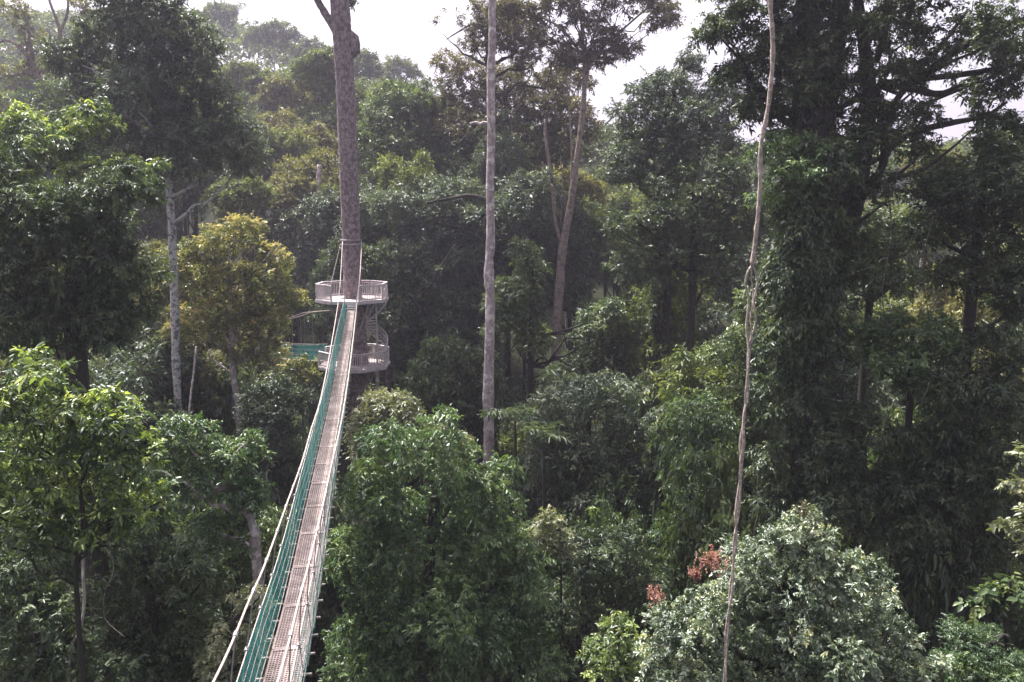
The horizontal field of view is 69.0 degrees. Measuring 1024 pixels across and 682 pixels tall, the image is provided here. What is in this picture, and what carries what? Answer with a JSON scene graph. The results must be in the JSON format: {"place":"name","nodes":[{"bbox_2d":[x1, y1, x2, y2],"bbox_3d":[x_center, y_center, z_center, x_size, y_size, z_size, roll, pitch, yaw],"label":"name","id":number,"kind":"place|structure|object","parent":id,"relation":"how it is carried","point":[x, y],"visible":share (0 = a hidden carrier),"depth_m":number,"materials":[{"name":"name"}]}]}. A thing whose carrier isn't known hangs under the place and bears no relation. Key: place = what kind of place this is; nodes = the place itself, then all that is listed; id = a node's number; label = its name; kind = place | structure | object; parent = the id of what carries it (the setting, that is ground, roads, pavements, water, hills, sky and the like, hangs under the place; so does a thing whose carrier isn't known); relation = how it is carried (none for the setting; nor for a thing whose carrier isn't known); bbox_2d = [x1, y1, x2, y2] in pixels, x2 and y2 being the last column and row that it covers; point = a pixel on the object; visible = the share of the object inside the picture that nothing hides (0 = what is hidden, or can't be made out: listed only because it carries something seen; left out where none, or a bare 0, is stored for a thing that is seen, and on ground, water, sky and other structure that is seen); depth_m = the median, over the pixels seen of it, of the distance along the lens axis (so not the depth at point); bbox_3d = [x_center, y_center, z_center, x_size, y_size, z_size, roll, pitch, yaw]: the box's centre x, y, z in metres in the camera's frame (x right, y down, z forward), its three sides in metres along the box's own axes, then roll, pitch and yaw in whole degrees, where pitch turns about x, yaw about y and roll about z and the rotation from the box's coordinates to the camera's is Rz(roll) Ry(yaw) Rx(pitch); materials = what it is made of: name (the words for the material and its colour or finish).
{"place":"outdoors","nodes":[
{"label":"outdoors","id":0,"kind":"place"},
{"bbox_2d":[0,51,1021,681],"bbox_3d":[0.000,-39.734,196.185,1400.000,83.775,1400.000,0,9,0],"label":"ground","id":1,"kind":"structure","parent":0,"point":[516,365],"depth_m":89.88,"materials":[{"name":"green plant"}]},
{"bbox_2d":[0,0,101,99],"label":"bare branched tree","id":2,"kind":"object","parent":1,"relation":"on","point":[35,72],"visible":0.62,"depth_m":66.39,"materials":[{"name":"green plant"}]},
{"bbox_2d":[5,74,96,179],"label":"tree","id":3,"kind":"object","parent":1,"relation":"on","point":[40,96],"visible":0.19,"depth_m":58.16,"materials":[{"name":"green plant"}]},
{"bbox_2d":[0,406,117,681],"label":"tree","id":4,"kind":"object","parent":1,"relation":"on","point":[70,558],"visible":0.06,"depth_m":27.92,"materials":[{"name":"green plant"}]},
{"bbox_2d":[0,540,139,681],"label":"shrub","id":5,"kind":"object","parent":1,"relation":"on","point":[49,666],"visible":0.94,"depth_m":16.87,"materials":[{"name":"green plant"}]},
{"bbox_2d":[0,96,174,393],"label":"tree","id":6,"kind":"object","parent":1,"relation":"on","point":[63,139],"visible":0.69,"depth_m":26.40,"materials":[{"name":"green plant"}]},
{"bbox_2d":[0,137,182,681],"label":"vine draped tree","id":7,"kind":"object","parent":1,"relation":"on","point":[99,261],"visible":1,"depth_m":20.51,"materials":[{"name":"green plant"}]},
{"bbox_2d":[0,342,185,681],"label":"tree","id":8,"kind":"object","parent":1,"relation":"on","point":[117,423],"visible":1,"depth_m":14.32,"materials":[{"name":"green plant"}]},
{"bbox_2d":[43,148,162,245],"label":"forest tree","id":9,"kind":"object","parent":1,"relation":"on","point":[144,227],"visible":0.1,"depth_m":62.62,"materials":[{"name":"green plant"}]},
{"bbox_2d":[11,463,201,681],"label":"tree","id":10,"kind":"object","parent":1,"relation":"on","point":[163,528],"visible":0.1,"depth_m":29.41,"materials":[{"name":"green plant"}]},
{"bbox_2d":[52,321,211,497],"bbox_3d":[-19.838,12.712,41.257,10.040,27.404,10.162,1,9,8],"label":"forest tree","id":11,"kind":"object","parent":1,"relation":"on","point":[137,387],"visible":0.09,"depth_m":39.52,"materials":[{"name":"green plant"}]},
{"bbox_2d":[65,524,241,681],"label":"shrub","id":12,"kind":"object","parent":1,"relation":"on","point":[156,658],"visible":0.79,"depth_m":19.25,"materials":[{"name":"green plant"}]},
{"bbox_2d":[34,0,277,475],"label":"tall tree","id":13,"kind":"object","parent":1,"relation":"on","point":[163,97],"visible":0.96,"depth_m":35.72,"materials":[{"name":"green plant"}]},
{"bbox_2d":[95,235,231,435],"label":"tree","id":14,"kind":"object","parent":1,"relation":"on","point":[213,367],"visible":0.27,"depth_m":42.85,"materials":[{"name":"green plant"}]},
{"bbox_2d":[141,111,232,260],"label":"forest tree","id":15,"kind":"object","parent":1,"relation":"on","point":[190,200],"visible":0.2,"depth_m":64.01,"materials":[{"name":"green plant"}]},
{"bbox_2d":[123,409,277,681],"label":"tree","id":16,"kind":"object","parent":1,"relation":"on","point":[246,503],"visible":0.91,"depth_m":22.67,"materials":[{"name":"green plant"}]},
{"bbox_2d":[194,0,247,53],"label":"tree","id":17,"kind":"object","parent":1,"relation":"on","point":[221,11],"visible":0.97,"depth_m":159.40,"materials":[{"name":"green plant"}]},
{"bbox_2d":[158,506,293,681],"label":"tree","id":18,"kind":"object","parent":1,"relation":"on","point":[241,560],"visible":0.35,"depth_m":24.05,"materials":[{"name":"green plant"}]},
{"bbox_2d":[147,210,311,436],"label":"yellowing tree","id":19,"kind":"object","parent":1,"relation":"on","point":[245,311],"visible":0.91,"depth_m":40.51,"materials":[{"name":"green plant"}]},
{"bbox_2d":[192,579,278,681],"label":"shrub","id":20,"kind":"object","parent":1,"relation":"on","point":[209,669],"visible":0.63,"depth_m":18.21,"materials":[{"name":"green plant"}]},
{"bbox_2d":[198,175,277,296],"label":"tree","id":21,"kind":"object","parent":1,"relation":"on","point":[243,191],"visible":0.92,"depth_m":60.09,"materials":[{"name":"green plant"}]},
{"bbox_2d":[185,301,292,387],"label":"forest tree","id":22,"kind":"object","parent":1,"relation":"on","point":[281,351],"visible":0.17,"depth_m":49.82,"materials":[{"name":"green plant"}]},
{"bbox_2d":[199,89,288,299],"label":"forest tree","id":23,"kind":"object","parent":1,"relation":"on","point":[263,215],"visible":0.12,"depth_m":69.68,"materials":[{"name":"green plant"}]},
{"bbox_2d":[208,57,284,291],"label":"tree","id":24,"kind":"object","parent":1,"relation":"on","point":[243,76],"visible":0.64,"depth_m":89.69,"materials":[{"name":"green plant"}]},
{"bbox_2d":[164,482,332,681],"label":"tree","id":25,"kind":"object","parent":1,"relation":"on","point":[222,609],"visible":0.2,"depth_m":27.72,"materials":[{"name":"green plant"}]},
{"bbox_2d":[229,366,311,506],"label":"tree","id":26,"kind":"object","parent":1,"relation":"on","point":[272,418],"visible":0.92,"depth_m":36.64,"materials":[{"name":"green plant"}]},
{"bbox_2d":[242,16,304,71],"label":"tree","id":27,"kind":"object","parent":1,"relation":"on","point":[275,30],"visible":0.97,"depth_m":156.04,"materials":[{"name":"green plant"}]},
{"bbox_2d":[247,72,313,280],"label":"tree","id":28,"kind":"object","parent":1,"relation":"on","point":[277,88],"visible":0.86,"depth_m":87.37,"materials":[{"name":"green plant"}]},
{"bbox_2d":[242,126,318,338],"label":"tree","id":29,"kind":"object","parent":1,"relation":"on","point":[279,141],"visible":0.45,"depth_m":71.55,"materials":[{"name":"green plant"}]},
{"bbox_2d":[247,167,324,372],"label":"tree","id":30,"kind":"object","parent":1,"relation":"on","point":[284,188],"visible":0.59,"depth_m":64.05,"materials":[{"name":"green plant"}]},
{"bbox_2d":[197,356,381,663],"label":"tree","id":31,"kind":"object","parent":1,"relation":"on","point":[288,471],"visible":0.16,"depth_m":44.60,"materials":[{"name":"green plant"}]},
{"bbox_2d":[262,349,321,661],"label":"tree","id":32,"kind":"object","parent":1,"relation":"on","point":[305,375],"visible":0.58,"depth_m":37.61,"materials":[{"name":"green plant"}]},
{"bbox_2d":[215,463,380,681],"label":"tree","id":33,"kind":"object","parent":1,"relation":"on","point":[313,666],"visible":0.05,"depth_m":37.68,"materials":[{"name":"green plant"}]},
{"bbox_2d":[271,144,339,429],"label":"forest tree","id":34,"kind":"object","parent":1,"relation":"on","point":[306,165],"visible":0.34,"depth_m":67.34,"materials":[{"name":"green plant"}]},
{"bbox_2d":[269,330,349,528],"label":"tree","id":35,"kind":"object","parent":1,"relation":"on","point":[313,399],"visible":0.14,"depth_m":57.51,"materials":[{"name":"green plant"}]},
{"bbox_2d":[287,42,335,328],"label":"tree","id":36,"kind":"object","parent":1,"relation":"on","point":[314,64],"visible":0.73,"depth_m":82.96,"materials":[{"name":"green plant"}]},
{"bbox_2d":[264,181,393,476],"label":"tree","id":37,"kind":"object","parent":1,"relation":"on","point":[321,211],"visible":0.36,"depth_m":62.27,"materials":[{"name":"green plant"}]},
{"bbox_2d":[298,80,375,323],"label":"forest tree","id":38,"kind":"object","parent":1,"relation":"on","point":[329,119],"visible":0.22,"depth_m":83.25,"materials":[{"name":"green plant"}]},
{"bbox_2d":[314,0,382,614],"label":"walkway tree","id":39,"kind":"object","parent":1,"relation":"on","point":[346,45],"visible":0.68,"depth_m":48.35,"materials":[{"name":"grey plant"}]},
{"bbox_2d":[340,239,361,245],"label":"trunk clamp","id":40,"kind":"object","parent":39,"relation":"attached to","point":[341,240],"visible":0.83,"depth_m":49.13,"materials":[{"name":"grey metal"}]},
{"bbox_2d":[212,241,361,681],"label":"suspension bridge","id":41,"kind":"structure","parent":40,"relation":"hanging from","point":[291,648],"depth_m":14.93,"materials":[{"name":"metal"}]},
{"bbox_2d":[315,280,388,331],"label":"platform","id":42,"kind":"object","parent":39,"relation":"attached to","point":[322,296],"visible":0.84,"depth_m":49.05,"materials":[{"name":"grey metal"}]},
{"bbox_2d":[318,343,389,396],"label":"platform","id":43,"kind":"object","parent":39,"relation":"attached to","point":[373,366],"visible":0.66,"depth_m":49.62,"materials":[{"name":"grey metal"}]},
{"bbox_2d":[303,231,406,357],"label":"forest tree","id":44,"kind":"object","parent":1,"relation":"on","point":[326,265],"visible":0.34,"depth_m":57.35,"materials":[{"name":"green plant"}]},
{"bbox_2d":[353,47,384,88],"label":"tree","id":45,"kind":"object","parent":1,"relation":"on","point":[362,59],"visible":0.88,"depth_m":132.93,"materials":[{"name":"green plant"}]},
{"bbox_2d":[376,52,428,83],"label":"tree","id":46,"kind":"object","parent":1,"relation":"on","point":[389,66],"visible":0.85,"depth_m":141.96,"materials":[{"name":"green plant"}]},
{"bbox_2d":[342,382,475,676],"bbox_3d":[-4.202,14.513,32.399,5.652,25.814,3.732,0,9,0],"label":"tree","id":47,"kind":"object","parent":1,"relation":"on","point":[381,410],"visible":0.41,"depth_m":30.34,"materials":[{"name":"green plant"}]},
{"bbox_2d":[369,147,455,292],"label":"forest tree","id":48,"kind":"object","parent":1,"relation":"on","point":[393,170],"visible":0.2,"depth_m":62.15,"materials":[{"name":"green plant"}]},
{"bbox_2d":[364,234,470,494],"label":"tree","id":49,"kind":"object","parent":1,"relation":"on","point":[422,280],"visible":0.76,"depth_m":56.41,"materials":[{"name":"green plant"}]},
{"bbox_2d":[357,78,485,346],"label":"tree","id":50,"kind":"object","parent":1,"relation":"on","point":[383,140],"visible":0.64,"depth_m":66.74,"materials":[{"name":"green plant"}]},
{"bbox_2d":[315,403,579,681],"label":"tree","id":51,"kind":"object","parent":1,"relation":"on","point":[423,627],"visible":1,"depth_m":23.87,"materials":[{"name":"green plant"}]},
{"bbox_2d":[389,268,505,362],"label":"forest tree","id":52,"kind":"object","parent":1,"relation":"on","point":[462,294],"visible":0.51,"depth_m":57.34,"materials":[{"name":"green plant"}]},
{"bbox_2d":[394,328,510,546],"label":"forest tree","id":53,"kind":"object","parent":1,"relation":"on","point":[465,397],"visible":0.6,"depth_m":39.40,"materials":[{"name":"green plant"}]},
{"bbox_2d":[359,163,583,308],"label":"tree","id":54,"kind":"object","parent":1,"relation":"on","point":[464,213],"visible":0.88,"depth_m":57.92,"materials":[{"name":"green plant"}]},
{"bbox_2d":[470,0,496,537],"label":"slender tree","id":55,"kind":"object","parent":1,"relation":"on","point":[488,402],"visible":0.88,"depth_m":35.60,"materials":[{"name":"grey plant"}]},
{"bbox_2d":[440,106,547,343],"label":"forest tree","id":56,"kind":"object","parent":1,"relation":"on","point":[501,265],"visible":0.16,"depth_m":62.77,"materials":[{"name":"green plant"}]},
{"bbox_2d":[404,47,606,406],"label":"tree","id":57,"kind":"object","parent":1,"relation":"on","point":[523,100],"visible":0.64,"depth_m":67.99,"materials":[{"name":"green plant"}]},
{"bbox_2d":[478,399,542,673],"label":"palm","id":58,"kind":"object","parent":1,"relation":"on","point":[514,414],"visible":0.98,"depth_m":33.77,"materials":[{"name":"green plant"}]},
{"bbox_2d":[0,7,1023,183],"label":"hillside forest","id":59,"kind":"object","parent":1,"relation":"on","point":[234,43],"visible":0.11,"depth_m":141.99,"materials":[{"name":"green plant"}]},
{"bbox_2d":[429,0,601,407],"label":"tree","id":60,"kind":"object","parent":1,"relation":"on","point":[512,40],"visible":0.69,"depth_m":62.44,"materials":[{"name":"green plant"}]},
{"bbox_2d":[514,419,576,569],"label":"tree","id":61,"kind":"object","parent":1,"relation":"on","point":[543,432],"visible":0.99,"depth_m":32.09,"materials":[{"name":"green plant"}]},
{"bbox_2d":[517,504,579,681],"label":"tree","id":62,"kind":"object","parent":1,"relation":"on","point":[560,546],"visible":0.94,"depth_m":25.34,"materials":[{"name":"green plant"}]},
{"bbox_2d":[477,235,631,402],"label":"tree","id":63,"kind":"object","parent":1,"relation":"on","point":[506,298],"visible":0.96,"depth_m":46.44,"materials":[{"name":"green plant"}]},
{"bbox_2d":[499,510,645,681],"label":"tree","id":64,"kind":"object","parent":1,"relation":"on","point":[616,600],"visible":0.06,"depth_m":29.46,"materials":[{"name":"green plant"}]},
{"bbox_2d":[532,201,614,362],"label":"forest tree","id":65,"kind":"object","parent":1,"relation":"on","point":[579,264],"visible":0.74,"depth_m":59.80,"materials":[{"name":"green plant"}]},
{"bbox_2d":[541,165,607,404],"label":"tree","id":66,"kind":"object","parent":1,"relation":"on","point":[586,186],"visible":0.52,"depth_m":72.95,"materials":[{"name":"green plant"}]},
{"bbox_2d":[492,368,668,532],"bbox_3d":[3.526,14.516,37.113,9.124,26.816,6.557,0,9,0],"label":"tree","id":67,"kind":"object","parent":1,"relation":"on","point":[612,438],"visible":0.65,"depth_m":35.30,"materials":[{"name":"green plant"}]},
{"bbox_2d":[476,0,686,400],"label":"forked tree","id":68,"kind":"object","parent":1,"relation":"on","point":[589,55],"visible":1,"depth_m":55.02,"materials":[{"name":"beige plant"}]},
{"bbox_2d":[522,517,671,681],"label":"tree","id":69,"kind":"object","parent":1,"relation":"on","point":[582,577],"visible":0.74,"depth_m":26.09,"materials":[{"name":"green plant"}]},
{"bbox_2d":[572,195,642,362],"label":"tree","id":70,"kind":"object","parent":1,"relation":"on","point":[601,209],"visible":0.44,"depth_m":60.53,"materials":[{"name":"green plant"}]},
{"bbox_2d":[574,609,662,681],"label":"shrub","id":71,"kind":"object","parent":1,"relation":"on","point":[606,650],"visible":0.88,"depth_m":19.24,"materials":[{"name":"green plant"}]},
{"bbox_2d":[552,279,705,407],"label":"tree","id":72,"kind":"object","parent":1,"relation":"on","point":[594,359],"visible":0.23,"depth_m":49.20,"materials":[{"name":"green plant"}]},
{"bbox_2d":[577,363,681,501],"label":"tree","id":73,"kind":"object","parent":1,"relation":"on","point":[641,407],"visible":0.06,"depth_m":39.66,"materials":[{"name":"green plant"}]},
{"bbox_2d":[549,376,752,674],"bbox_3d":[6.204,15.842,35.114,9.147,28.417,8.359,0,9,3],"label":"tree","id":74,"kind":"object","parent":1,"relation":"on","point":[627,487],"visible":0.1,"depth_m":33.48,"materials":[{"name":"green plant"}]},
{"bbox_2d":[637,205,675,375],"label":"vine covered trunk","id":75,"kind":"object","parent":1,"relation":"on","point":[654,323],"visible":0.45,"depth_m":45.95,"materials":[{"name":"green plant"}]},
{"bbox_2d":[602,243,714,384],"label":"forest tree","id":76,"kind":"object","parent":1,"relation":"on","point":[682,305],"visible":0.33,"depth_m":47.28,"materials":[{"name":"green plant"}]},
{"bbox_2d":[573,425,763,681],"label":"tree","id":77,"kind":"object","parent":1,"relation":"on","point":[676,571],"visible":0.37,"depth_m":28.55,"materials":[{"name":"green plant"}]},
{"bbox_2d":[592,43,764,382],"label":"tree","id":78,"kind":"object","parent":1,"relation":"on","point":[679,136],"visible":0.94,"depth_m":43.35,"materials":[{"name":"green plant"}]},
{"bbox_2d":[614,342,744,600],"bbox_3d":[9.435,14.000,41.470,9.137,28.822,9.163,1,9,4],"label":"forest tree","id":79,"kind":"object","parent":1,"relation":"on","point":[689,372],"visible":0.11,"depth_m":37.48,"materials":[{"name":"green plant"}]},
{"bbox_2d":[595,154,777,360],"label":"tree","id":80,"kind":"object","parent":1,"relation":"on","point":[704,228],"visible":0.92,"depth_m":40.97,"materials":[{"name":"green plant"}]},
{"bbox_2d":[645,391,751,680],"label":"tree","id":81,"kind":"object","parent":1,"relation":"on","point":[704,419],"visible":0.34,"depth_m":30.48,"materials":[{"name":"green plant"}]},
{"bbox_2d":[677,256,750,370],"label":"forest tree","id":82,"kind":"object","parent":1,"relation":"on","point":[704,327],"visible":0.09,"depth_m":58.31,"materials":[{"name":"green plant"}]},
{"bbox_2d":[693,288,786,499],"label":"tree","id":83,"kind":"object","parent":1,"relation":"on","point":[734,392],"visible":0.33,"depth_m":33.12,"materials":[{"name":"green plant"}]},
{"bbox_2d":[709,217,778,333],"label":"forest tree","id":84,"kind":"object","parent":1,"relation":"on","point":[766,246],"visible":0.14,"depth_m":62.03,"materials":[{"name":"green plant"}]},
{"bbox_2d":[723,0,775,681],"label":"liana","id":85,"kind":"object","parent":1,"relation":"on","point":[757,220],"visible":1,"depth_m":10.05,"materials":[{"name":"brown plant"}]},
{"bbox_2d":[694,486,852,681],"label":"tree","id":86,"kind":"object","parent":1,"relation":"on","point":[844,544],"visible":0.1,"depth_m":28.50,"materials":[{"name":"green plant"}]},
{"bbox_2d":[626,501,954,681],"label":"tree","id":87,"kind":"object","parent":1,"relation":"on","point":[817,649],"visible":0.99,"depth_m":13.67,"materials":[{"name":"green plant"}]},
{"bbox_2d":[739,126,855,538],"bbox_3d":[9.182,10.542,26.907,3.331,35.620,2.913,-5,11,-30],"label":"tree","id":88,"kind":"object","parent":1,"relation":"on","point":[779,149],"visible":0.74,"depth_m":24.08,"materials":[{"name":"green plant"}]},
{"bbox_2d":[745,336,889,455],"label":"forest tree","id":89,"kind":"object","parent":1,"relation":"on","point":[845,382],"visible":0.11,"depth_m":39.33,"materials":[{"name":"green plant"}]},
{"bbox_2d":[682,0,1023,578],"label":"giant tree","id":90,"kind":"object","parent":1,"relation":"on","point":[812,58],"visible":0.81,"depth_m":25.52,"materials":[{"name":"green plant"}]},
{"bbox_2d":[741,134,869,680],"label":"vine curtain","id":91,"kind":"object","parent":90,"relation":"hanging from","point":[802,331],"visible":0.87,"depth_m":24.63,"materials":[{"name":"green plant"}]},
{"bbox_2d":[795,395,945,679],"bbox_3d":[11.850,15.184,26.450,4.953,26.855,3.222,0,9,0],"label":"tree","id":92,"kind":"object","parent":1,"relation":"on","point":[862,496],"visible":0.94,"depth_m":24.45,"materials":[{"name":"green plant"}]},
{"bbox_2d":[829,202,941,581],"bbox_3d":[14.381,10.910,32.080,6.328,33.208,3.778,-4,10,-25],"label":"tree","id":93,"kind":"object","parent":1,"relation":"on","point":[894,280],"visible":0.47,"depth_m":29.25,"materials":[{"name":"green plant"}]},
{"bbox_2d":[838,305,978,681],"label":"tree","id":94,"kind":"object","parent":1,"relation":"on","point":[912,360],"visible":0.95,"depth_m":24.88,"materials":[{"name":"green plant"}]},
{"bbox_2d":[820,432,1023,681],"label":"tree","id":95,"kind":"object","parent":1,"relation":"on","point":[908,569],"visible":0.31,"depth_m":25.29,"materials":[{"name":"green plant"}]},
{"bbox_2d":[866,465,1023,681],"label":"tree","id":96,"kind":"object","parent":1,"relation":"on","point":[1018,644],"visible":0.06,"depth_m":28.29,"materials":[{"name":"green plant"}]},
{"bbox_2d":[870,319,1023,681],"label":"tree","id":97,"kind":"object","parent":1,"relation":"on","point":[970,420],"visible":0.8,"depth_m":24.24,"materials":[{"name":"green plant"}]},
{"bbox_2d":[889,119,1023,681],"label":"tree","id":98,"kind":"object","parent":1,"relation":"on","point":[990,168],"visible":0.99,"depth_m":25.12,"materials":[{"name":"green plant"}]},
{"bbox_2d":[899,263,1014,362],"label":"forest tree","id":99,"kind":"object","parent":1,"relation":"on","point":[920,307],"visible":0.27,"depth_m":49.58,"materials":[{"name":"green plant"}]},
{"bbox_2d":[919,613,1023,681],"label":"shrub","id":100,"kind":"object","parent":1,"relation":"on","point":[964,663],"visible":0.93,"depth_m":16.18,"materials":[{"name":"green plant"}]},
{"bbox_2d":[953,572,1023,652],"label":"shrub","id":101,"kind":"object","parent":1,"relation":"on","point":[993,590],"visible":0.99,"depth_m":18.21,"materials":[{"name":"green plant"}]},
{"bbox_2d":[985,440,1023,555],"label":"tree","id":102,"kind":"object","parent":1,"relation":"on","point":[1015,526],"visible":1,"depth_m":15.79,"materials":[{"name":"green plant"}]},
{"bbox_2d":[1,0,1023,144],"label":"sky","id":103,"kind":"structure","parent":0,"point":[402,27],"materials":[{"name":"white"}]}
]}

